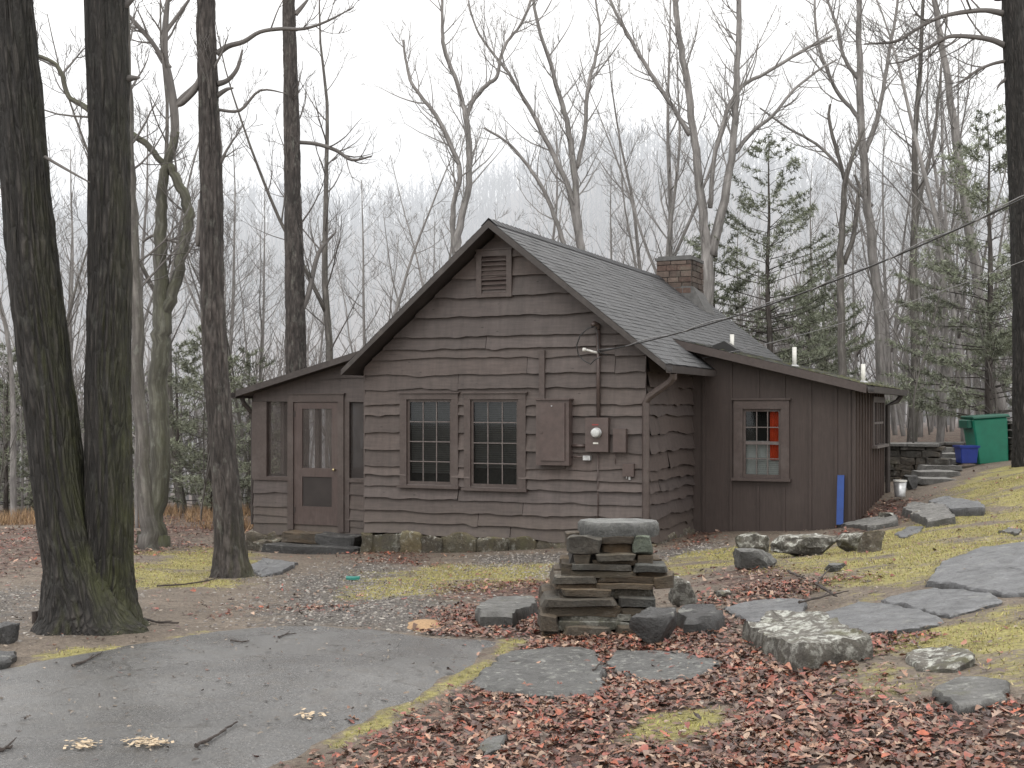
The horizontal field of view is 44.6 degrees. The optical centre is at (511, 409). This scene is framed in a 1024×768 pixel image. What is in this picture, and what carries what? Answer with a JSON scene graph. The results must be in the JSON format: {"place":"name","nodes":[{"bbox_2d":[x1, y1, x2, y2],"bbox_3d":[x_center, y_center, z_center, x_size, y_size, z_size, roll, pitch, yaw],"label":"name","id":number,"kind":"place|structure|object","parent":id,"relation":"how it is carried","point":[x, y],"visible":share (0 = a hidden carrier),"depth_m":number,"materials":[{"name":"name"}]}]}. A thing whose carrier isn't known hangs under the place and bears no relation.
{"place":"outdoors","nodes":[
{"label":"outdoors","id":0,"kind":"place"},
{"bbox_2d":[0,501,253,531],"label":"dry grass","id":1,"kind":"structure","parent":0,"point":[26,518],"depth_m":28.59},
{"bbox_2d":[0,626,495,767],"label":"driveway","id":2,"kind":"structure","parent":0,"point":[160,708],"depth_m":7.23,"materials":[{"name":"asphalt"}]},
{"bbox_2d":[0,620,492,766],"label":"driveway debris","id":3,"kind":"object","parent":2,"relation":"on","point":[249,712],"visible":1,"depth_m":7.54,"materials":[{"name":"brown plant"}]},
{"bbox_2d":[0,0,1007,244],"label":"sky","id":4,"kind":"structure","parent":0,"point":[378,54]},
{"bbox_2d":[0,159,1023,767],"bbox_3d":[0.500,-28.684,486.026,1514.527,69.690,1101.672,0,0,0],"label":"ground","id":5,"kind":"structure","parent":0,"point":[178,613],"depth_m":12.46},
{"bbox_2d":[0,201,16,517],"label":"bare tree","id":6,"kind":"object","parent":5,"relation":"on","point":[13,487],"visible":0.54,"depth_m":30.09,"materials":[{"name":"grey plant"}]},
{"bbox_2d":[0,621,20,643],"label":"rock","id":7,"kind":"object","parent":5,"relation":"on","point":[9,631],"visible":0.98,"depth_m":8.96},
{"bbox_2d":[0,342,33,519],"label":"pine tree","id":8,"kind":"object","parent":5,"relation":"on","point":[5,495],"visible":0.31,"depth_m":32.73,"materials":[{"name":"green plant"}]},
{"bbox_2d":[0,353,83,512],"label":"pine tree","id":9,"kind":"object","parent":5,"relation":"on","point":[24,450],"visible":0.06,"depth_m":39.95,"materials":[{"name":"green plant"}]},
{"bbox_2d":[0,123,86,395],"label":"bare tree","id":10,"kind":"object","parent":5,"relation":"on","point":[71,280],"visible":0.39,"depth_m":36.97,"materials":[{"name":"grey plant"}]},
{"bbox_2d":[0,51,149,341],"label":"bare tree","id":11,"kind":"object","parent":5,"relation":"on","point":[72,302],"visible":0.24,"depth_m":32.42,"materials":[{"name":"grey plant"}]},
{"bbox_2d":[0,0,150,635],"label":"oak tree","id":12,"kind":"object","parent":5,"relation":"on","point":[83,510],"visible":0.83,"depth_m":9.60,"materials":[{"name":"brown plant"}]},
{"bbox_2d":[59,227,153,527],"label":"bare tree","id":13,"kind":"object","parent":5,"relation":"on","point":[135,502],"visible":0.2,"depth_m":25.98,"materials":[{"name":"grey plant"}]},
{"bbox_2d":[37,0,199,547],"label":"crooked tree","id":14,"kind":"object","parent":5,"relation":"on","point":[165,294],"visible":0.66,"depth_m":20.52,"materials":[{"name":"grey plant"}]},
{"bbox_2d":[33,0,227,513],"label":"bare tree","id":15,"kind":"object","parent":5,"relation":"on","point":[169,389],"visible":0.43,"depth_m":32.79,"materials":[{"name":"grey plant"}]},
{"bbox_2d":[84,94,199,401],"bbox_3d":[-10.164,-2.814,33.998,3.469,11.978,3.850,0,0,-3],"label":"bare tree","id":16,"kind":"object","parent":5,"relation":"on","point":[143,244],"visible":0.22,"depth_m":33.13,"materials":[{"name":"grey plant"}]},
{"bbox_2d":[71,0,227,549],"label":"slim tree","id":17,"kind":"object","parent":5,"relation":"on","point":[148,537],"visible":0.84,"depth_m":19.53,"materials":[{"name":"grey plant"}]},
{"bbox_2d":[132,339,243,509],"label":"pine tree","id":18,"kind":"object","parent":5,"relation":"on","point":[194,421],"visible":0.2,"depth_m":36.98,"materials":[{"name":"green plant"}]},
{"bbox_2d":[143,99,248,433],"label":"bare tree","id":19,"kind":"object","parent":5,"relation":"on","point":[175,314],"visible":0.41,"depth_m":41.08,"materials":[{"name":"grey plant"}]},
{"bbox_2d":[134,102,260,373],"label":"bare tree","id":20,"kind":"object","parent":5,"relation":"on","point":[196,306],"visible":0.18,"depth_m":43.70,"materials":[{"name":"grey plant"}]},
{"bbox_2d":[149,324,279,510],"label":"pine tree","id":21,"kind":"object","parent":5,"relation":"on","point":[179,478],"visible":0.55,"depth_m":30.65,"materials":[{"name":"green plant"}]},
{"bbox_2d":[153,177,279,509],"bbox_3d":[-7.754,-1.480,32.152,2.808,9.026,3.260,0,0,-42],"label":"bare tree","id":22,"kind":"object","parent":5,"relation":"on","point":[235,406],"visible":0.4,"depth_m":32.18,"materials":[{"name":"grey plant"}]},
{"bbox_2d":[169,99,281,399],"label":"bare tree","id":23,"kind":"object","parent":5,"relation":"on","point":[230,338],"visible":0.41,"depth_m":40.41,"materials":[{"name":"grey plant"}]},
{"bbox_2d":[177,346,279,511],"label":"pine tree","id":24,"kind":"object","parent":5,"relation":"on","point":[251,382],"visible":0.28,"depth_m":33.87,"materials":[{"name":"green plant"}]},
{"bbox_2d":[177,0,358,577],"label":"hickory tree","id":25,"kind":"object","parent":5,"relation":"on","point":[230,558],"visible":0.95,"depth_m":14.69,"materials":[{"name":"grey plant"}]},
{"bbox_2d":[224,150,321,401],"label":"bare tree","id":26,"kind":"object","parent":5,"relation":"on","point":[262,333],"visible":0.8,"depth_m":35.19,"materials":[{"name":"grey plant"}]},
{"bbox_2d":[251,558,297,576],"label":"paving stone","id":27,"kind":"object","parent":5,"relation":"on","point":[264,567],"visible":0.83,"depth_m":16.06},
{"bbox_2d":[189,0,393,467],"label":"bare tree","id":28,"kind":"object","parent":5,"relation":"on","point":[324,303],"visible":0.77,"depth_m":32.68,"materials":[{"name":"grey plant"}]},
{"bbox_2d":[253,204,357,420],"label":"bare tree","id":29,"kind":"object","parent":5,"relation":"on","point":[321,329],"visible":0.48,"depth_m":38.10,"materials":[{"name":"grey plant"}]},
{"bbox_2d":[252,530,360,554],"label":"porch steps","id":30,"kind":"structure","parent":5,"relation":"on","point":[303,542],"depth_m":21.12,"materials":[{"name":"stone"}]},
{"bbox_2d":[266,186,350,411],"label":"bare tree","id":31,"kind":"object","parent":5,"relation":"on","point":[311,245],"visible":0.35,"depth_m":42.10,"materials":[{"name":"grey plant"}]},
{"bbox_2d":[259,0,382,467],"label":"tall tree","id":32,"kind":"object","parent":5,"relation":"on","point":[297,298],"visible":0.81,"depth_m":26.86,"materials":[{"name":"grey plant"}]},
{"bbox_2d":[308,146,422,356],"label":"bare tree","id":33,"kind":"object","parent":5,"relation":"on","point":[364,332],"visible":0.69,"depth_m":40.63,"materials":[{"name":"grey plant"}]},
{"bbox_2d":[0,536,737,641],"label":"gravel","id":34,"kind":"structure","parent":5,"relation":"on","point":[360,607],"depth_m":12.96,"materials":[{"name":"gravel"}]},
{"bbox_2d":[350,107,479,320],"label":"bare tree","id":35,"kind":"object","parent":5,"relation":"on","point":[442,233],"visible":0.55,"depth_m":40.60,"materials":[{"name":"grey plant"}]},
{"bbox_2d":[362,93,479,334],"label":"bare tree","id":36,"kind":"object","parent":5,"relation":"on","point":[398,303],"visible":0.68,"depth_m":36.20,"materials":[{"name":"grey plant"}]},
{"bbox_2d":[358,0,560,255],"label":"forked tree","id":37,"kind":"object","parent":5,"relation":"on","point":[456,240],"visible":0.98,"depth_m":29.95,"materials":[{"name":"grey plant"}]},
{"bbox_2d":[477,734,507,755],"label":"flat rock","id":38,"kind":"object","parent":5,"relation":"on","point":[491,746],"visible":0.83,"depth_m":5.93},
{"bbox_2d":[0,115,1012,514],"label":"wood","id":39,"kind":"object","parent":5,"relation":"on","point":[252,201],"visible":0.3,"depth_m":226.32,"materials":[{"name":"grey plant"}]},
{"bbox_2d":[475,596,537,628],"bbox_3d":[-0.041,1.736,10.689,0.468,0.259,1.705,0,0,11],"label":"flat rock","id":40,"kind":"object","parent":5,"relation":"on","point":[503,610],"visible":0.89,"depth_m":10.23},
{"bbox_2d":[0,464,1022,617],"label":"leaf litter","id":41,"kind":"object","parent":5,"relation":"on","point":[518,584],"visible":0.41,"depth_m":15.65,"materials":[{"name":"brown plant"}]},
{"bbox_2d":[0,499,1023,767],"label":"leaf debris","id":42,"kind":"object","parent":5,"relation":"on","point":[568,635],"visible":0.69,"depth_m":11.49,"materials":[{"name":"brown plant"}]},
{"bbox_2d":[44,473,1023,747],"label":"moss grass","id":43,"kind":"structure","parent":5,"relation":"on","point":[856,561],"depth_m":13.78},
{"bbox_2d":[52,565,1023,767],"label":"leaf carpet","id":44,"kind":"object","parent":5,"relation":"on","point":[764,741],"visible":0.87,"depth_m":6.19,"materials":[{"name":"brown plant"}]},
{"bbox_2d":[469,647,606,699],"bbox_3d":[0.172,1.681,7.974,0.874,0.165,1.876,0,0,0],"label":"flagstone","id":45,"kind":"object","parent":5,"relation":"on","point":[570,668],"visible":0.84,"depth_m":7.70,"materials":[{"name":"stone"}]},
{"bbox_2d":[494,101,593,249],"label":"bare tree","id":46,"kind":"object","parent":5,"relation":"on","point":[554,226],"visible":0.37,"depth_m":39.20,"materials":[{"name":"grey plant"}]},
{"bbox_2d":[460,0,641,250],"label":"forked tree","id":47,"kind":"object","parent":5,"relation":"on","point":[573,195],"visible":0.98,"depth_m":30.95,"materials":[{"name":"grey plant"}]},
{"bbox_2d":[231,218,907,552],"bbox_3d":[1.852,-0.359,24.201,10.852,5.982,11.160,0,0,24],"label":"cabin","id":48,"kind":"object","parent":5,"relation":"on","point":[476,392],"visible":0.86,"depth_m":19.89,"materials":[{"name":"paint"}]},
{"bbox_2d":[294,402,337,525],"bbox_3d":[-3.419,0.939,21.670,0.907,2.127,0.107,0,0,24],"label":"screen door","id":49,"kind":"structure","parent":48,"relation":"in","point":[315,489],"depth_m":21.70,"materials":[{"name":"paint"}]},
{"bbox_2d":[397,392,460,490],"bbox_3d":[-1.275,0.506,20.004,1.101,1.572,0.375,0,0,24],"label":"window","id":50,"kind":"structure","parent":48,"relation":"in","point":[429,435],"depth_m":20.01,"materials":[{"name":"paint"}]},
{"bbox_2d":[461,392,528,491],"bbox_3d":[-0.220,0.516,19.544,1.115,1.582,0.375,0,0,24],"label":"window","id":51,"kind":"structure","parent":48,"relation":"in","point":[495,453],"depth_m":19.56,"materials":[{"name":"paint"}]},
{"bbox_2d":[731,398,790,481],"bbox_3d":[4.085,0.508,20.326,0.959,1.377,0.375,0,0,24],"label":"window","id":52,"kind":"structure","parent":48,"relation":"in","point":[761,425],"depth_m":20.29,"materials":[{"name":"paint"}]},
{"bbox_2d":[597,195,1023,352],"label":"power cable","id":53,"kind":"object","parent":48,"relation":"attached to","point":[854,272],"visible":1,"depth_m":15.28,"materials":[{"name":"rubber"}]},
{"bbox_2d":[872,397,888,448],"bbox_3d":[6.542,0.223,22.196,0.130,0.895,1.634,0,0,24],"label":"window","id":54,"kind":"structure","parent":48,"relation":"in","point":[880,400],"depth_m":22.20,"materials":[{"name":"paint"}]},
{"bbox_2d":[538,518,674,638],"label":"stone pillar","id":55,"kind":"structure","parent":5,"relation":"on","point":[608,574],"depth_m":9.52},
{"bbox_2d":[565,137,657,272],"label":"bare tree","id":56,"kind":"object","parent":5,"relation":"on","point":[611,235],"visible":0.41,"depth_m":35.63,"materials":[{"name":"grey plant"}]},
{"bbox_2d":[574,4,667,270],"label":"bare tree","id":57,"kind":"object","parent":5,"relation":"on","point":[642,200],"visible":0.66,"depth_m":40.52,"materials":[{"name":"grey plant"}]},
{"bbox_2d":[568,16,708,274],"bbox_3d":[3.563,-4.440,34.572,4.312,13.416,3.885,0,0,4],"label":"bare tree","id":58,"kind":"object","parent":5,"relation":"on","point":[670,222],"visible":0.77,"depth_m":34.76,"materials":[{"name":"grey plant"}]},
{"bbox_2d":[629,607,677,645],"bbox_3d":[1.007,1.552,8.832,0.320,0.290,0.284,0,0,20],"label":"boulder","id":59,"kind":"object","parent":5,"relation":"on","point":[649,625],"visible":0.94,"depth_m":8.74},
{"bbox_2d":[606,650,721,682],"bbox_3d":[0.969,1.652,8.040,0.755,0.167,1.351,0,0,0],"label":"flagstone","id":60,"kind":"object","parent":5,"relation":"on","point":[639,663],"visible":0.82,"depth_m":7.89,"materials":[{"name":"stone"}]},
{"bbox_2d":[668,575,697,606],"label":"boulder","id":61,"kind":"object","parent":5,"relation":"on","point":[681,592],"visible":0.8,"depth_m":10.75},
{"bbox_2d":[612,0,780,266],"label":"bare tree","id":62,"kind":"object","parent":5,"relation":"on","point":[669,189],"visible":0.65,"depth_m":36.70,"materials":[{"name":"grey plant"}]},
{"bbox_2d":[677,604,724,635],"bbox_3d":[1.429,1.622,9.476,0.363,0.257,0.915,0,0,0],"label":"flat rock","id":63,"kind":"object","parent":5,"relation":"on","point":[692,618],"visible":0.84,"depth_m":9.15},
{"bbox_2d":[604,0,866,305],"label":"forked tree","id":64,"kind":"object","parent":5,"relation":"on","point":[709,246],"visible":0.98,"depth_m":32.93,"materials":[{"name":"grey plant"}]},
{"bbox_2d":[681,221,802,362],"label":"pine tree","id":65,"kind":"object","parent":5,"relation":"on","point":[738,285],"visible":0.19,"depth_m":34.48,"materials":[{"name":"green plant"}]},
{"bbox_2d":[734,531,769,552],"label":"boulder","id":66,"kind":"object","parent":5,"relation":"on","point":[754,540],"visible":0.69,"depth_m":16.08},
{"bbox_2d":[734,548,776,569],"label":"boulder","id":67,"kind":"object","parent":5,"relation":"on","point":[747,558],"visible":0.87,"depth_m":13.32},
{"bbox_2d":[718,193,792,348],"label":"bare tree","id":68,"kind":"object","parent":5,"relation":"on","point":[741,322],"visible":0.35,"depth_m":42.62,"materials":[{"name":"grey plant"}]},
{"bbox_2d":[723,598,807,621],"bbox_3d":[2.090,1.623,9.974,0.697,0.149,1.365,0,0,0],"label":"flagstone","id":69,"kind":"object","parent":5,"relation":"on","point":[753,611],"visible":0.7,"depth_m":10.02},
{"bbox_2d":[683,128,906,404],"bbox_3d":[7.109,-2.857,33.852,6.660,9.133,6.093,0,0,0],"label":"pine tree","id":70,"kind":"object","parent":5,"relation":"on","point":[821,349],"visible":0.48,"depth_m":33.24,"materials":[{"name":"green plant"}]},
{"bbox_2d":[770,534,835,555],"bbox_3d":[3.540,1.657,15.098,0.778,0.297,0.383,0,0,0],"label":"boulder","id":71,"kind":"object","parent":5,"relation":"on","point":[804,544],"visible":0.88,"depth_m":14.98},
{"bbox_2d":[761,284,851,372],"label":"pine tree","id":72,"kind":"object","parent":5,"relation":"on","point":[781,337],"visible":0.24,"depth_m":35.96,"materials":[{"name":"green plant"}]},
{"bbox_2d":[742,610,872,670],"bbox_3d":[1.891,1.563,8.180,0.617,0.432,1.703,0,0,0],"label":"boulder","id":73,"kind":"object","parent":5,"relation":"on","point":[809,639],"visible":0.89,"depth_m":7.64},
{"bbox_2d":[778,134,873,367],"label":"bare tree","id":74,"kind":"object","parent":5,"relation":"on","point":[811,236],"visible":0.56,"depth_m":39.67,"materials":[{"name":"grey plant"}]},
{"bbox_2d":[787,262,874,380],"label":"pine tree","id":75,"kind":"object","parent":5,"relation":"on","point":[854,314],"visible":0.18,"depth_m":39.68,"materials":[{"name":"green plant"}]},
{"bbox_2d":[742,0,928,404],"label":"spreading tree","id":76,"kind":"object","parent":5,"relation":"on","point":[880,347],"visible":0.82,"depth_m":33.92,"materials":[{"name":"grey plant"}]},
{"bbox_2d":[802,97,884,375],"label":"forked tree","id":77,"kind":"object","parent":5,"relation":"on","point":[842,259],"visible":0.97,"depth_m":29.95,"materials":[{"name":"grey plant"}]},
{"bbox_2d":[835,532,862,551],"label":"boulder","id":78,"kind":"object","parent":5,"relation":"on","point":[850,542],"visible":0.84,"depth_m":14.70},
{"bbox_2d":[806,102,906,398],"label":"bare tree","id":79,"kind":"object","parent":5,"relation":"on","point":[886,333],"visible":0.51,"depth_m":41.51,"materials":[{"name":"grey plant"}]},
{"bbox_2d":[813,154,900,377],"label":"bare tree","id":80,"kind":"object","parent":5,"relation":"on","point":[855,362],"visible":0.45,"depth_m":42.64,"materials":[{"name":"grey plant"}]},
{"bbox_2d":[838,514,897,530],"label":"flat rock","id":81,"kind":"object","parent":5,"relation":"on","point":[871,523],"visible":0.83,"depth_m":18.22,"materials":[{"name":"stone"}]},
{"bbox_2d":[857,530,884,552],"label":"boulder","id":82,"kind":"object","parent":5,"relation":"on","point":[872,541],"visible":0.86,"depth_m":13.79,"materials":[{"name":"stone"}]},
{"bbox_2d":[826,601,943,635],"bbox_3d":[2.587,1.510,9.002,0.708,0.199,1.735,0,0,0],"label":"flagstone","id":83,"kind":"object","parent":5,"relation":"on","point":[869,618],"visible":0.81,"depth_m":8.74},
{"bbox_2d":[813,83,994,434],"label":"bare tree","id":84,"kind":"object","parent":5,"relation":"on","point":[894,423],"visible":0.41,"depth_m":41.87,"materials":[{"name":"grey plant"}]},
{"bbox_2d":[825,0,984,441],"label":"bare tree","id":85,"kind":"object","parent":5,"relation":"on","point":[940,433],"visible":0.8,"depth_m":31.46,"materials":[{"name":"grey plant"}]},
{"bbox_2d":[855,254,954,442],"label":"bare tree","id":86,"kind":"object","parent":5,"relation":"on","point":[913,401],"visible":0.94,"depth_m":26.97,"materials":[{"name":"grey plant"}]},
{"bbox_2d":[837,0,1001,441],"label":"bare tree","id":87,"kind":"object","parent":5,"relation":"on","point":[913,289],"visible":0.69,"depth_m":33.46,"materials":[{"name":"grey plant"}]},
{"bbox_2d":[890,443,951,481],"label":"terrace wall","id":88,"kind":"structure","parent":5,"relation":"on","point":[906,458],"depth_m":25.01,"materials":[{"name":"stone"}]},
{"bbox_2d":[878,76,969,435],"bbox_3d":[12.687,-4.611,39.154,3.027,11.537,3.211,0,0,-22],"label":"bare tree","id":89,"kind":"object","parent":5,"relation":"on","point":[898,405],"visible":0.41,"depth_m":39.18,"materials":[{"name":"grey plant"}]},
{"bbox_2d":[901,501,955,527],"bbox_3d":[5.980,1.511,17.912,0.534,0.303,3.128,0,0,9],"label":"flat rock","id":90,"kind":"object","parent":5,"relation":"on","point":[931,514],"visible":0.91,"depth_m":17.34,"materials":[{"name":"stone"}]},
{"bbox_2d":[887,168,975,423],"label":"bare tree","id":91,"kind":"object","parent":5,"relation":"on","point":[936,353],"visible":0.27,"depth_m":39.04,"materials":[{"name":"grey plant"}]},
{"bbox_2d":[840,0,1023,467],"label":"edge tree","id":92,"kind":"object","parent":5,"relation":"on","point":[1011,14],"visible":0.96,"depth_m":23.38,"materials":[{"name":"brown plant"}]},
{"bbox_2d":[871,30,1000,441],"bbox_3d":[11.934,-4.719,34.334,3.405,11.757,3.779,0,0,38],"label":"bare tree","id":93,"kind":"object","parent":5,"relation":"on","point":[958,341],"visible":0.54,"depth_m":34.31,"materials":[{"name":"grey plant"}]},
{"bbox_2d":[911,448,961,484],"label":"garden steps","id":94,"kind":"structure","parent":5,"relation":"on","point":[926,474],"depth_m":24.05,"materials":[{"name":"stone"}]},
{"bbox_2d":[905,646,974,672],"bbox_3d":[2.441,1.439,7.115,0.374,0.197,0.834,0,0,14],"label":"flat rock","id":95,"kind":"object","parent":5,"relation":"on","point":[940,660],"visible":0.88,"depth_m":6.92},
{"bbox_2d":[881,588,1001,618],"bbox_3d":[3.235,1.454,9.276,0.692,0.215,1.516,0,0,0],"label":"flagstone","id":96,"kind":"object","parent":5,"relation":"on","point":[947,603],"visible":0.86,"depth_m":9.16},
{"bbox_2d":[886,77,997,436],"bbox_3d":[12.475,-4.386,36.724,3.154,10.891,3.501,0,0,32],"label":"bare tree","id":97,"kind":"object","parent":5,"relation":"on","point":[920,428],"visible":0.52,"depth_m":36.52,"materials":[{"name":"grey plant"}]},
{"bbox_2d":[896,140,987,431],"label":"bare tree","id":98,"kind":"object","parent":5,"relation":"on","point":[951,375],"visible":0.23,"depth_m":41.17,"materials":[{"name":"grey plant"}]},
{"bbox_2d":[874,102,1012,419],"bbox_3d":[11.423,-2.935,30.249,5.542,8.884,5.855,0,0,-1],"label":"pine tree","id":99,"kind":"object","parent":5,"relation":"on","point":[990,341],"visible":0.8,"depth_m":29.89,"materials":[{"name":"green plant"}]},
{"bbox_2d":[890,1,1009,414],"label":"bare tree","id":100,"kind":"object","parent":5,"relation":"on","point":[971,341],"visible":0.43,"depth_m":37.01,"materials":[{"name":"grey plant"}]},
{"bbox_2d":[928,496,985,515],"bbox_3d":[6.420,1.401,18.022,0.458,0.221,2.504,0,0,7],"label":"flat rock","id":101,"kind":"object","parent":5,"relation":"on","point":[960,507],"visible":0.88,"depth_m":17.37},
{"bbox_2d":[917,17,1009,410],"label":"bare tree","id":102,"kind":"object","parent":5,"relation":"on","point":[1002,231],"visible":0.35,"depth_m":42.06,"materials":[{"name":"grey plant"}]},
{"bbox_2d":[953,445,979,463],"bbox_3d":[9.175,0.902,25.200,0.412,0.360,0.420,0,0,0],"label":"recycling tub","id":103,"kind":"object","parent":5,"relation":"on","point":[966,454],"visible":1,"depth_m":25.03,"materials":[{"name":"blue plastic"}]},
{"bbox_2d":[922,0,1011,423],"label":"leaning tree","id":104,"kind":"object","parent":5,"relation":"on","point":[952,114],"visible":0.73,"depth_m":32.92,"materials":[{"name":"grey plant"}]},
{"bbox_2d":[932,676,1009,716],"bbox_3d":[2.232,1.394,6.053,0.405,0.142,0.759,0,0,0],"label":"flagstone","id":105,"kind":"object","parent":5,"relation":"on","point":[964,694],"visible":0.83,"depth_m":5.96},
{"bbox_2d":[925,542,1023,597],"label":"flagstone","id":106,"kind":"object","parent":5,"relation":"on","point":[997,570],"visible":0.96,"depth_m":10.20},
{"bbox_2d":[951,224,1012,413],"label":"pine tree","id":107,"kind":"object","parent":5,"relation":"on","point":[982,362],"visible":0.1,"depth_m":36.14,"materials":[{"name":"green plant"}]},
{"bbox_2d":[959,414,1009,463],"bbox_3d":[9.667,0.602,25.622,0.842,1.034,0.754,0,0,0],"label":"garbage bin","id":108,"kind":"object","parent":5,"relation":"on","point":[987,434],"visible":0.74,"depth_m":25.30,"materials":[{"name":"green plastic"}]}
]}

